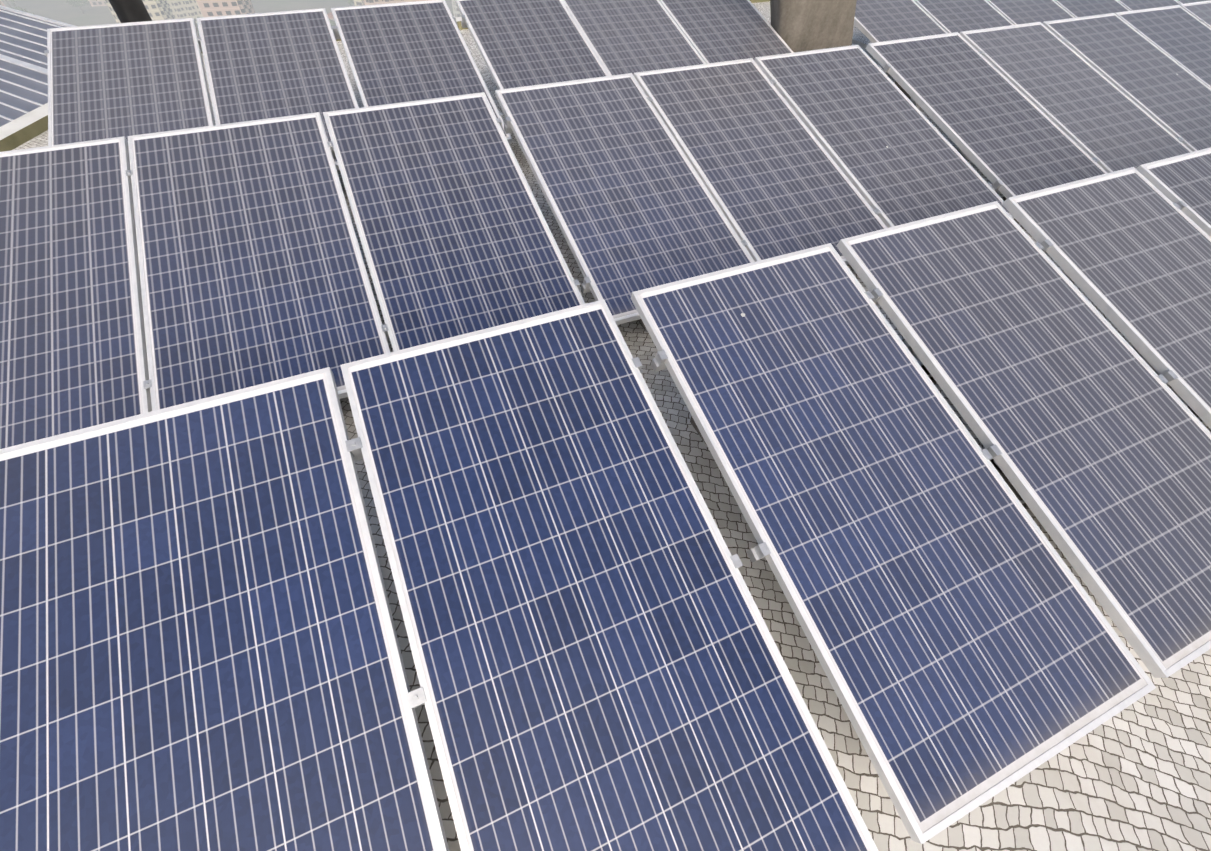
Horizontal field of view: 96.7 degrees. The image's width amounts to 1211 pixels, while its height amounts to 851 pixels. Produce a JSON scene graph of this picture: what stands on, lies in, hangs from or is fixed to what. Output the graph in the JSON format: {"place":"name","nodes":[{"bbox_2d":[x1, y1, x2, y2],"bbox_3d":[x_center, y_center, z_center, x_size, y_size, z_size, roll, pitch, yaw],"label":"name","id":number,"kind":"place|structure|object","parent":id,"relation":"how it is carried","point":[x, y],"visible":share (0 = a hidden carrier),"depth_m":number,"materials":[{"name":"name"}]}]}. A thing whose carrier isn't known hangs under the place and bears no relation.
{"place":"outdoors","nodes":[
{"label":"outdoors","id":0,"kind":"place"},
{"bbox_2d":[0,5,76,126],"bbox_3d":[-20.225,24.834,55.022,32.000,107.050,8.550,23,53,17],"label":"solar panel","id":1,"kind":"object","parent":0,"point":[23,70],"depth_m":14.20,"materials":[{"name":"blue glass"}]},
{"bbox_2d":[88,0,106,6],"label":"building","id":2,"kind":"structure","parent":0,"point":[97,2],"depth_m":387.27,"materials":[{"name":"beige concrete"}]},
{"bbox_2d":[105,0,174,22],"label":"building","id":3,"kind":"structure","parent":0,"point":[158,10],"depth_m":261.70,"materials":[{"name":"beige concrete"}]},
{"bbox_2d":[166,0,202,32],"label":"building","id":4,"kind":"structure","parent":0,"point":[180,9],"depth_m":342.25,"materials":[{"name":"beige concrete"}]},
{"bbox_2d":[196,0,254,16],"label":"building","id":5,"kind":"structure","parent":0,"point":[210,8],"depth_m":234.30,"materials":[{"name":"beige concrete"}]},
{"bbox_2d":[2,0,453,25],"bbox_3d":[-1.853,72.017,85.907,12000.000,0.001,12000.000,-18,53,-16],"label":"city ground","id":6,"kind":"structure","parent":0,"point":[61,11],"depth_m":386.93,"materials":[{"name":"grey concrete"}]},
{"bbox_2d":[10,3,33,13],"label":"tree","id":7,"kind":"object","parent":6,"relation":"on","point":[18,8],"visible":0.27,"depth_m":348.95,"materials":[{"name":"green plant"}]},
{"bbox_2d":[66,0,88,12],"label":"tree","id":8,"kind":"object","parent":6,"relation":"on","point":[77,2],"visible":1,"depth_m":369.94,"materials":[{"name":"green plant"}]},
{"bbox_2d":[327,12,334,20],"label":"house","id":9,"kind":"structure","parent":0,"point":[330,16],"depth_m":361.94,"materials":[{"name":"tile"}]},
{"bbox_2d":[329,19,335,25],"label":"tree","id":10,"kind":"object","parent":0,"point":[332,23],"visible":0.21,"depth_m":342.38,"materials":[{"name":"green plant"}]},
{"bbox_2d":[353,0,361,5],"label":"building","id":11,"kind":"structure","parent":0,"point":[357,2],"depth_m":326.84,"materials":[{"name":"white concrete"}]},
{"bbox_2d":[361,0,428,4],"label":"building","id":12,"kind":"structure","parent":0,"point":[369,2],"depth_m":256.66,"materials":[{"name":"beige concrete"}]},
{"bbox_2d":[451,0,461,16],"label":"building","id":13,"kind":"structure","parent":0,"point":[456,12],"depth_m":346.12,"materials":[{"name":"white concrete"}]},
{"bbox_2d":[11,1,1210,850],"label":"paved ground","id":14,"kind":"structure","parent":0,"point":[1133,778],"depth_m":1.88,"materials":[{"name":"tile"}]},
{"bbox_2d":[109,0,151,22],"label":"vent stack","id":15,"kind":"object","parent":14,"relation":"on","point":[127,11],"depth_m":5.51,"materials":[{"name":"black metal"}]},
{"bbox_2d":[0,0,769,151],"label":"roof kerb","id":16,"kind":"structure","parent":14,"relation":"on","point":[23,129],"depth_m":4.68,"materials":[{"name":"beige concrete"}]},
{"bbox_2d":[44,0,910,122],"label":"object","id":17,"kind":"object","parent":14,"relation":"on","point":[464,25],"visible":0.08,"depth_m":4.88,"materials":[{"name":"metal"}]},
{"bbox_2d":[47,18,214,145],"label":"solar panel","id":18,"kind":"object","parent":17,"relation":"attached to","point":[125,80],"visible":0.67,"depth_m":3.98,"materials":[{"name":"glass"}]},
{"bbox_2d":[196,8,358,169],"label":"solar panel","id":19,"kind":"object","parent":17,"relation":"attached to","point":[259,66],"visible":0.69,"depth_m":4.26,"materials":[{"name":"glass"}]},
{"bbox_2d":[331,0,511,143],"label":"solar panel","id":20,"kind":"object","parent":17,"relation":"on","point":[405,52],"visible":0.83,"depth_m":4.54,"materials":[{"name":"glass"}]},
{"bbox_2d":[455,0,608,89],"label":"solar panel","id":21,"kind":"object","parent":17,"relation":"attached to","point":[521,43],"visible":0.52,"depth_m":4.83,"materials":[{"name":"glass"}]},
{"bbox_2d":[562,0,705,75],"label":"solar panel","id":22,"kind":"object","parent":17,"relation":"attached to","point":[627,36],"visible":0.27,"depth_m":5.09,"materials":[{"name":"glass"}]},
{"bbox_2d":[660,0,793,63],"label":"solar panel","id":23,"kind":"object","parent":17,"relation":"attached to","point":[714,31],"visible":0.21,"depth_m":5.34,"materials":[{"name":"glass"}]},
{"bbox_2d":[854,0,946,42],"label":"solar panel","id":24,"kind":"object","parent":17,"relation":"attached to","point":[880,20],"visible":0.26,"depth_m":5.85,"materials":[{"name":"glass"}]},
{"bbox_2d":[914,0,1013,33],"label":"solar panel","id":25,"kind":"object","parent":17,"relation":"attached to","point":[952,16],"visible":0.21,"depth_m":6.11,"materials":[{"name":"glass"}]},
{"bbox_2d":[986,0,1074,24],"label":"solar panel","id":26,"kind":"object","parent":17,"relation":"attached to","point":[1015,12],"visible":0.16,"depth_m":6.36,"materials":[{"name":"glass"}]},
{"bbox_2d":[1054,0,1129,17],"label":"solar panel","id":27,"kind":"object","parent":17,"relation":"attached to","point":[1078,8],"depth_m":6.62,"materials":[{"name":"glass"}]},
{"bbox_2d":[1117,0,1179,10],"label":"solar panel","id":28,"kind":"object","parent":17,"relation":"attached to","point":[1131,5],"depth_m":6.86,"materials":[{"name":"glass"}]},
{"bbox_2d":[1176,0,1209,3],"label":"solar panel","id":29,"kind":"object","parent":17,"relation":"attached to","point":[1185,1],"depth_m":7.07,"materials":[{"name":"glass"}]},
{"bbox_2d":[125,20,1203,390],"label":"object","id":30,"kind":"object","parent":14,"relation":"on","point":[585,288],"visible":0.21,"depth_m":3.42,"materials":[{"name":"metal"}]},
{"bbox_2d":[0,136,151,448],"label":"solar panel","id":31,"kind":"object","parent":30,"relation":"attached to","point":[73,353],"visible":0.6,"depth_m":2.50,"materials":[{"name":"glass"}]},
{"bbox_2d":[128,112,390,410],"bbox_3d":[-1.800,-0.895,2.756,0.992,0.542,1.901,-18,53,-16],"label":"solar panel","id":32,"kind":"object","parent":30,"relation":"attached to","point":[252,270],"visible":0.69,"depth_m":2.71,"materials":[{"name":"glass"}]},
{"bbox_2d":[323,92,584,350],"bbox_3d":[-0.874,-1.186,3.033,0.995,0.542,1.902,-18,53,-16],"label":"solar panel","id":33,"kind":"object","parent":30,"relation":"attached to","point":[455,235],"visible":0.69,"depth_m":2.99,"materials":[{"name":"glass"}]},
{"bbox_2d":[495,73,754,324],"bbox_3d":[0.101,-1.504,3.328,0.994,0.542,1.901,-18,53,-16],"label":"solar panel","id":34,"kind":"object","parent":30,"relation":"attached to","point":[633,204],"visible":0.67,"depth_m":3.28,"materials":[{"name":"glass"}]},
{"bbox_2d":[634,58,887,263],"bbox_3d":[1.026,-1.799,3.606,0.994,0.542,1.902,-18,53,-16],"label":"solar panel","id":35,"kind":"object","parent":30,"relation":"attached to","point":[773,177],"visible":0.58,"depth_m":3.57,"materials":[{"name":"glass"}]},
{"bbox_2d":[754,45,1013,227],"bbox_3d":[1.962,-2.100,3.888,0.995,0.542,1.902,-18,53,-16],"label":"solar panel","id":36,"kind":"object","parent":30,"relation":"attached to","point":[895,154],"visible":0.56,"depth_m":3.85,"materials":[{"name":"glass"}]},
{"bbox_2d":[865,32,1106,197],"bbox_3d":[2.967,-2.422,4.190,0.996,0.542,1.902,-18,53,-16],"label":"solar panel","id":37,"kind":"object","parent":30,"relation":"on","point":[988,118],"visible":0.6,"depth_m":4.16,"materials":[{"name":"glass"}]},
{"bbox_2d":[960,22,1192,172],"bbox_3d":[3.909,-2.725,4.475,0.997,0.542,1.903,-18,53,-16],"label":"solar panel","id":38,"kind":"object","parent":30,"relation":"on","point":[1084,105],"visible":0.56,"depth_m":4.45,"materials":[{"name":"glass"}]},
{"bbox_2d":[1042,13,1210,151],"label":"solar panel","id":39,"kind":"object","parent":30,"relation":"attached to","point":[1164,90],"visible":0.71,"depth_m":4.78,"materials":[{"name":"glass"}]},
{"bbox_2d":[1115,5,1210,87],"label":"solar panel","id":40,"kind":"object","parent":30,"relation":"attached to","point":[1180,35],"visible":0.8,"depth_m":5.19,"materials":[{"name":"glass"}]},
{"bbox_2d":[1179,0,1210,27],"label":"solar panel","id":41,"kind":"object","parent":30,"relation":"attached to","point":[1200,10],"visible":0.65,"depth_m":5.51,"materials":[{"name":"glass"}]},
{"bbox_2d":[345,201,1201,708],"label":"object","id":42,"kind":"object","parent":14,"relation":"on","point":[417,699],"visible":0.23,"depth_m":2.06,"materials":[{"name":"metal"}]},
{"bbox_2d":[0,367,448,850],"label":"solar panel","id":43,"kind":"object","parent":42,"relation":"on","point":[200,650],"visible":1,"depth_m":1.44,"materials":[{"name":"glass"}]},
{"bbox_2d":[340,299,877,850],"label":"solar panel","id":44,"kind":"object","parent":42,"relation":"on","point":[598,661],"visible":1,"depth_m":1.60,"materials":[{"name":"glass"}]},
{"bbox_2d":[631,243,1155,843],"bbox_3d":[0.931,0.160,1.960,0.997,0.542,1.903,-18,53,-16],"label":"solar panel","id":45,"kind":"object","parent":42,"relation":"on","point":[969,647],"visible":1,"depth_m":1.84,"materials":[{"name":"glass"}]},
{"bbox_2d":[837,201,1210,677],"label":"solar panel","id":46,"kind":"object","parent":42,"relation":"on","point":[1066,400],"visible":1,"depth_m":2.19,"materials":[{"name":"glass"}]},
{"bbox_2d":[1002,167,1210,428],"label":"solar panel","id":47,"kind":"object","parent":42,"relation":"on","point":[1129,252],"visible":1,"depth_m":2.65,"materials":[{"name":"glass"}]},
{"bbox_2d":[1136,147,1210,236],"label":"solar panel","id":48,"kind":"object","parent":42,"relation":"on","point":[1185,178],"visible":0.83,"depth_m":3.02,"materials":[{"name":"glass"}]},
{"bbox_2d":[770,0,856,51],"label":"concrete pier","id":49,"kind":"structure","parent":14,"relation":"on","point":[802,25],"depth_m":5.34,"materials":[{"name":"beige concrete"}]}
]}

